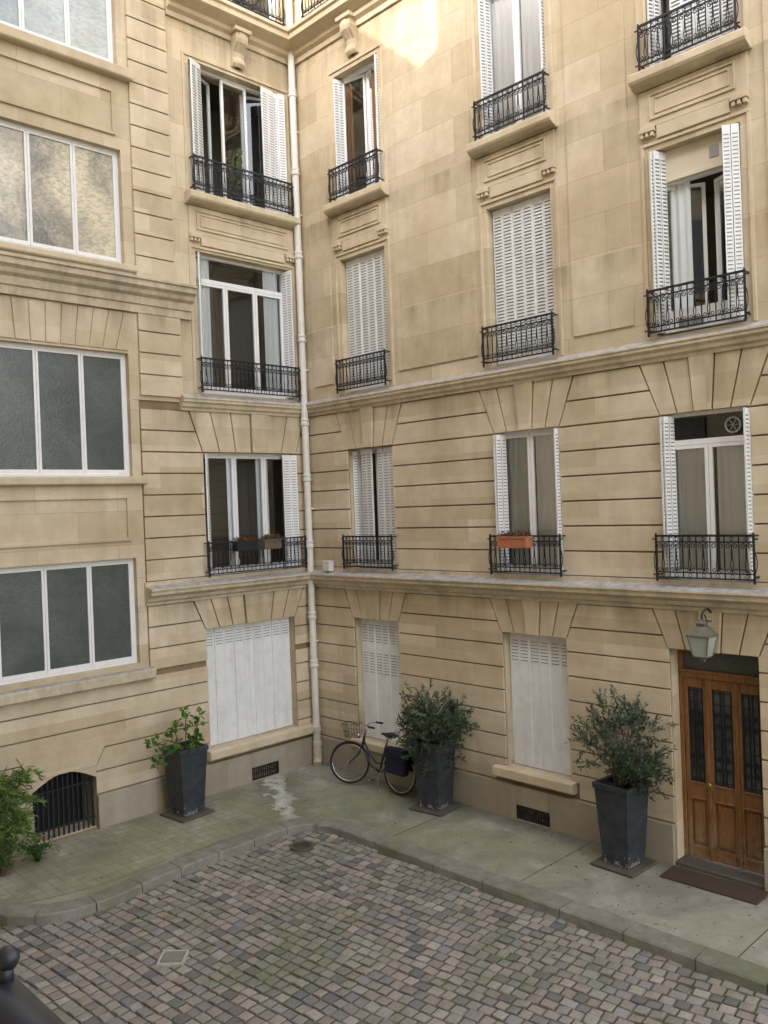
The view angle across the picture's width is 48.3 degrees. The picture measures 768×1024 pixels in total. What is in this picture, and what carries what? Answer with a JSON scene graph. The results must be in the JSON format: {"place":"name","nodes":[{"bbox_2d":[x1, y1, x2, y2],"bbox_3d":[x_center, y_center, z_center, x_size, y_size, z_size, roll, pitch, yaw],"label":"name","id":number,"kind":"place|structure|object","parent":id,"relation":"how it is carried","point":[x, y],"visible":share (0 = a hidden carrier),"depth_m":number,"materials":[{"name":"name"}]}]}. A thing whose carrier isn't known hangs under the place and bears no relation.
{"place":"outdoors","nodes":[
{"label":"outdoors","id":0,"kind":"place"},
{"bbox_2d":[0,786,284,903],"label":"tiled pavement","id":1,"kind":"structure","parent":0,"point":[133,846],"depth_m":11.92,"materials":[{"name":"stone"}]},
{"bbox_2d":[0,763,47,876],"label":"bamboo plant","id":2,"kind":"object","parent":1,"relation":"on","point":[10,802],"visible":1,"depth_m":11.18,"materials":[{"name":"green plant"}]},
{"bbox_2d":[15,835,60,861],"bbox_3d":[-4.663,4.572,11.530,0.551,0.352,0.531,-2,0,-5],"label":"ground fern","id":3,"kind":"object","parent":1,"relation":"on","point":[33,849],"visible":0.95,"depth_m":11.50,"materials":[{"name":"green plant"}]},
{"bbox_2d":[160,807,214,822],"bbox_3d":[-3.018,4.616,13.167,0.600,0.030,0.600,-2,0,41],"label":"planter tray","id":4,"kind":"object","parent":1,"relation":"on","point":[176,817],"visible":0.66,"depth_m":13.01,"materials":[{"name":"metal"}]},
{"bbox_2d":[161,740,208,816],"bbox_3d":[-3.038,4.094,13.164,0.518,1.006,0.518,-2,1,43],"label":"planter","id":5,"kind":"object","parent":4,"relation":"on","point":[185,771],"visible":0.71,"depth_m":13.01,"materials":[{"name":"paint"}]},
{"bbox_2d":[144,704,205,769],"bbox_3d":[-3.126,3.380,12.995,0.383,0.829,1.136,-2,0,39],"label":"hibiscus plant","id":6,"kind":"object","parent":5,"relation":"in","point":[196,736],"visible":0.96,"depth_m":13.05,"materials":[{"name":"green plant"}]},
{"bbox_2d":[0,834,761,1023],"bbox_3d":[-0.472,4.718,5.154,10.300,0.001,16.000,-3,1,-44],"label":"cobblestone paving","id":7,"kind":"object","parent":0,"point":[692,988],"depth_m":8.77,"materials":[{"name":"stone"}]},
{"bbox_2d":[290,840,313,851],"bbox_3d":[-1.151,4.693,12.027,0.340,0.052,0.340,-3,1,-44],"label":"drain cover","id":8,"kind":"object","parent":7,"relation":"on","point":[301,846],"visible":1,"depth_m":11.99,"materials":[{"name":"metal"}]},
{"bbox_2d":[0,817,767,995],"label":"kerb","id":9,"kind":"structure","parent":7,"relation":"on","point":[717,964],"depth_m":10.24,"materials":[{"name":"stone"}]},
{"bbox_2d":[0,831,767,1023],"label":"cobblestones","id":10,"kind":"structure","parent":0,"point":[301,875],"depth_m":8.99,"materials":[{"name":"stone"}]},
{"bbox_2d":[156,949,188,967],"bbox_3d":[-2.238,4.738,9.095,0.280,0.042,0.280,-2,0,1],"label":"access plate","id":11,"kind":"object","parent":10,"relation":"on","point":[168,958],"visible":1,"depth_m":9.07,"materials":[{"name":"stone"}]},
{"bbox_2d":[17,773,767,1020],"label":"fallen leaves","id":12,"kind":"object","parent":10,"relation":"on","point":[431,884],"visible":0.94,"depth_m":10.67,"materials":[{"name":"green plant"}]},
{"bbox_2d":[0,763,767,967],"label":"pavement","id":13,"kind":"structure","parent":0,"point":[524,854],"depth_m":11.16,"materials":[{"name":"concrete"}]},
{"bbox_2d":[330,721,415,795],"bbox_3d":[-0.076,4.015,14.042,1.682,1.013,0.709,-2,-7,43],"label":"bicycle","id":14,"kind":"object","parent":13,"relation":"on","point":[395,764],"visible":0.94,"depth_m":13.88,"materials":[{"name":"metal"}]},
{"bbox_2d":[409,801,462,816],"bbox_3d":[0.789,4.474,13.040,0.600,0.030,0.600,-2,0,37],"label":"planter tray","id":15,"kind":"object","parent":13,"relation":"on","point":[445,810],"visible":0.66,"depth_m":12.87,"materials":[{"name":"metal"}]},
{"bbox_2d":[411,736,456,810],"bbox_3d":[0.770,3.952,13.036,0.518,1.006,0.518,-2,0,39],"label":"planter","id":16,"kind":"object","parent":15,"relation":"on","point":[435,791],"visible":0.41,"depth_m":12.88,"materials":[{"name":"paint"}]},
{"bbox_2d":[386,679,480,782],"bbox_3d":[0.860,3.295,12.822,1.250,1.599,1.658,-3,1,-44],"label":"olive shrub","id":17,"kind":"object","parent":16,"relation":"in","point":[431,723],"visible":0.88,"depth_m":12.82,"materials":[{"name":"green plant"}]},
{"bbox_2d":[590,856,657,877],"bbox_3d":[3.015,4.405,10.770,0.600,0.030,0.600,-2,1,-43],"label":"planter tray","id":18,"kind":"object","parent":13,"relation":"on","point":[638,869],"visible":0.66,"depth_m":10.61,"materials":[{"name":"metal"}]},
{"bbox_2d":[592,772,649,869],"bbox_3d":[2.996,3.883,10.767,0.518,1.006,0.518,-2,0,-41],"label":"planter","id":19,"kind":"object","parent":18,"relation":"on","point":[622,816],"visible":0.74,"depth_m":10.62,"materials":[{"name":"paint"}]},
{"bbox_2d":[564,684,678,807],"bbox_3d":[2.965,2.938,10.710,1.348,1.565,1.214,-2,0,33],"label":"olive shrub","id":20,"kind":"object","parent":19,"relation":"in","point":[624,766],"visible":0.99,"depth_m":10.66,"materials":[{"name":"green plant"}]},
{"bbox_2d":[660,865,767,904],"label":"door mat","id":21,"kind":"object","parent":13,"relation":"on","point":[735,890],"depth_m":10.06,"materials":[{"name":"brown fabric"}]},
{"label":"ground","id":22,"kind":"structure","parent":0,"visible":0},
{"bbox_2d":[0,0,767,890],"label":"apartment building","id":23,"kind":"structure","parent":22,"relation":"on","point":[422,314],"depth_m":12.71,"materials":[{"name":"stone"}]},
{"bbox_2d":[0,0,112,62],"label":"stair window","id":24,"kind":"structure","parent":23,"relation":"in","point":[85,26],"depth_m":12.74,"materials":[{"name":"grey glass"}]},
{"bbox_2d":[0,119,120,262],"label":"stair window","id":25,"kind":"structure","parent":23,"relation":"in","point":[58,193],"depth_m":12.58,"materials":[{"name":"grey glass"}]},
{"bbox_2d":[0,341,129,475],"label":"stair window","id":26,"kind":"structure","parent":23,"relation":"in","point":[63,411],"depth_m":12.55,"materials":[{"name":"white paint"}]},
{"bbox_2d":[0,558,136,684],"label":"stair window","id":27,"kind":"structure","parent":23,"relation":"in","point":[65,618],"depth_m":12.53,"materials":[{"name":"grey glass"}]},
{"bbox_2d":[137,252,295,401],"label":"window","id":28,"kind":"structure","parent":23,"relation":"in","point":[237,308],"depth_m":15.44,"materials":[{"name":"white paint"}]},
{"bbox_2d":[226,149,244,201],"bbox_3d":[-2.516,-5.718,14.618,0.327,0.909,0.267,-3,1,-44],"label":"balcony plant","id":29,"kind":"object","parent":23,"relation":"on","point":[235,179],"visible":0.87,"depth_m":14.58,"materials":[{"name":"green plant"}]},
{"bbox_2d":[188,58,287,214],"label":"window","id":30,"kind":"structure","parent":23,"relation":"in","point":[223,122],"depth_m":15.28,"materials":[{"name":"white paint"}]},
{"bbox_2d":[231,535,258,550],"bbox_3d":[-2.332,0.514,14.351,0.446,0.267,0.284,-3,1,-44],"label":"flower box","id":31,"kind":"object","parent":23,"relation":"attached to","point":[246,543],"visible":1,"depth_m":14.26,"materials":[{"name":"black paint"}]},
{"bbox_2d":[206,617,292,745],"bbox_3d":[-2.363,2.885,14.850,1.840,1.980,0.190,-3,1,-44],"label":"window","id":32,"kind":"structure","parent":23,"relation":"in","point":[249,681],"depth_m":14.77,"materials":[{"name":"white paint"}]},
{"bbox_2d":[202,452,300,575],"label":"window","id":33,"kind":"structure","parent":23,"relation":"in","point":[243,496],"depth_m":15.97,"materials":[{"name":"glass"}]},
{"bbox_2d":[232,0,273,19],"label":"window","id":34,"kind":"structure","parent":23,"relation":"in","point":[269,1],"depth_m":16.44,"materials":[{"name":"white paint"}]},
{"bbox_2d":[258,533,282,548],"bbox_3d":[-1.934,0.496,14.706,0.453,0.268,0.308,-3,1,-44],"label":"flower box","id":35,"kind":"object","parent":23,"relation":"attached to","point":[268,541],"visible":0.99,"depth_m":14.63,"materials":[{"name":"brown"}]},
{"bbox_2d":[322,560,333,570],"bbox_3d":[-0.979,0.950,15.111,0.140,0.180,0.180,-3,1,-44],"label":"ledge box","id":36,"kind":"object","parent":23,"relation":"on","point":[328,565],"visible":1,"depth_m":15.06,"materials":[{"name":"paint"}]},
{"bbox_2d":[333,54,381,199],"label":"window","id":37,"kind":"structure","parent":23,"relation":"in","point":[362,107],"depth_m":14.80,"materials":[{"name":"white paint"}]},
{"bbox_2d":[346,249,388,391],"bbox_3d":[-0.207,-3.228,14.573,0.170,2.280,1.090,-3,1,-44],"label":"window","id":38,"kind":"structure","parent":23,"relation":"in","point":[366,287],"depth_m":14.55,"materials":[{"name":"white paint"}]},
{"bbox_2d":[352,446,396,567],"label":"window","id":39,"kind":"structure","parent":23,"relation":"in","point":[374,507],"depth_m":14.61,"materials":[{"name":"white paint"}]},
{"bbox_2d":[361,618,402,743],"bbox_3d":[-0.002,2.858,14.589,0.043,2.060,1.022,-3,1,-44],"label":"window","id":40,"kind":"structure","parent":23,"relation":"in","point":[380,638],"depth_m":14.62,"materials":[{"name":"white paint"}]},
{"bbox_2d":[478,0,546,136],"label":"window","id":41,"kind":"structure","parent":23,"relation":"in","point":[511,32],"depth_m":12.37,"materials":[{"name":"white paint"}]},
{"bbox_2d":[496,530,532,547],"bbox_3d":[1.847,0.371,12.047,0.321,0.268,0.576,-3,1,-44],"label":"flower box","id":42,"kind":"object","parent":23,"relation":"attached to","point":[523,539],"visible":1,"depth_m":11.98,"materials":[{"name":"ceramic"}]},
{"bbox_2d":[492,192,555,364],"bbox_3d":[2.054,-3.299,12.268,0.170,2.280,1.110,-3,1,-44],"label":"window","id":43,"kind":"structure","parent":23,"relation":"in","point":[522,238],"depth_m":12.23,"materials":[{"name":"white paint"}]},
{"bbox_2d":[493,427,563,574],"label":"window","id":44,"kind":"structure","parent":23,"relation":"in","point":[527,483],"depth_m":12.29,"materials":[{"name":"white paint"}]},
{"bbox_2d":[510,633,571,775],"bbox_3d":[2.257,2.723,12.284,0.043,1.930,1.042,-3,1,-44],"label":"window","id":45,"kind":"structure","parent":23,"relation":"in","point":[539,677],"depth_m":12.29,"materials":[{"name":"white paint"}]},
{"bbox_2d":[646,0,733,66],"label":"window","id":46,"kind":"structure","parent":23,"relation":"in","point":[654,7],"depth_m":10.45,"materials":[{"name":"white paint"}]},
{"bbox_2d":[649,123,746,335],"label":"window","id":47,"kind":"structure","parent":23,"relation":"in","point":[702,178],"depth_m":10.58,"materials":[{"name":"white paint"}]},
{"bbox_2d":[685,608,718,661],"bbox_3d":[3.799,1.452,10.144,0.425,0.622,0.280,-3,1,-44],"label":"wall lantern","id":48,"kind":"object","parent":23,"relation":"attached to","point":[702,636],"depth_m":10.04,"materials":[{"name":"glass"}]},
{"bbox_2d":[659,406,756,581],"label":"window","id":49,"kind":"structure","parent":23,"relation":"in","point":[706,474],"depth_m":10.49,"materials":[{"name":"white paint"}]},
{"bbox_2d":[677,649,765,874],"bbox_3d":[4.156,3.009,10.481,0.171,2.660,1.110,-3,1,-44],"label":"entrance door","id":50,"kind":"structure","parent":23,"relation":"in","point":[719,696],"depth_m":10.52,"materials":[{"name":"brown wood"}]},
{"bbox_3d":[-4.943,-3.944,0.331,5.710,18.050,35.000,-3,1,-44],"label":"facing building","id":51,"kind":"object","parent":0,"visible":0},
{"bbox_2d":[0,945,65,1023],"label":"window guard","id":52,"kind":"object","parent":51,"relation":"attached to","point":[21,1003],"visible":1,"depth_m":0.86,"materials":[{"name":"metal"}]}
]}

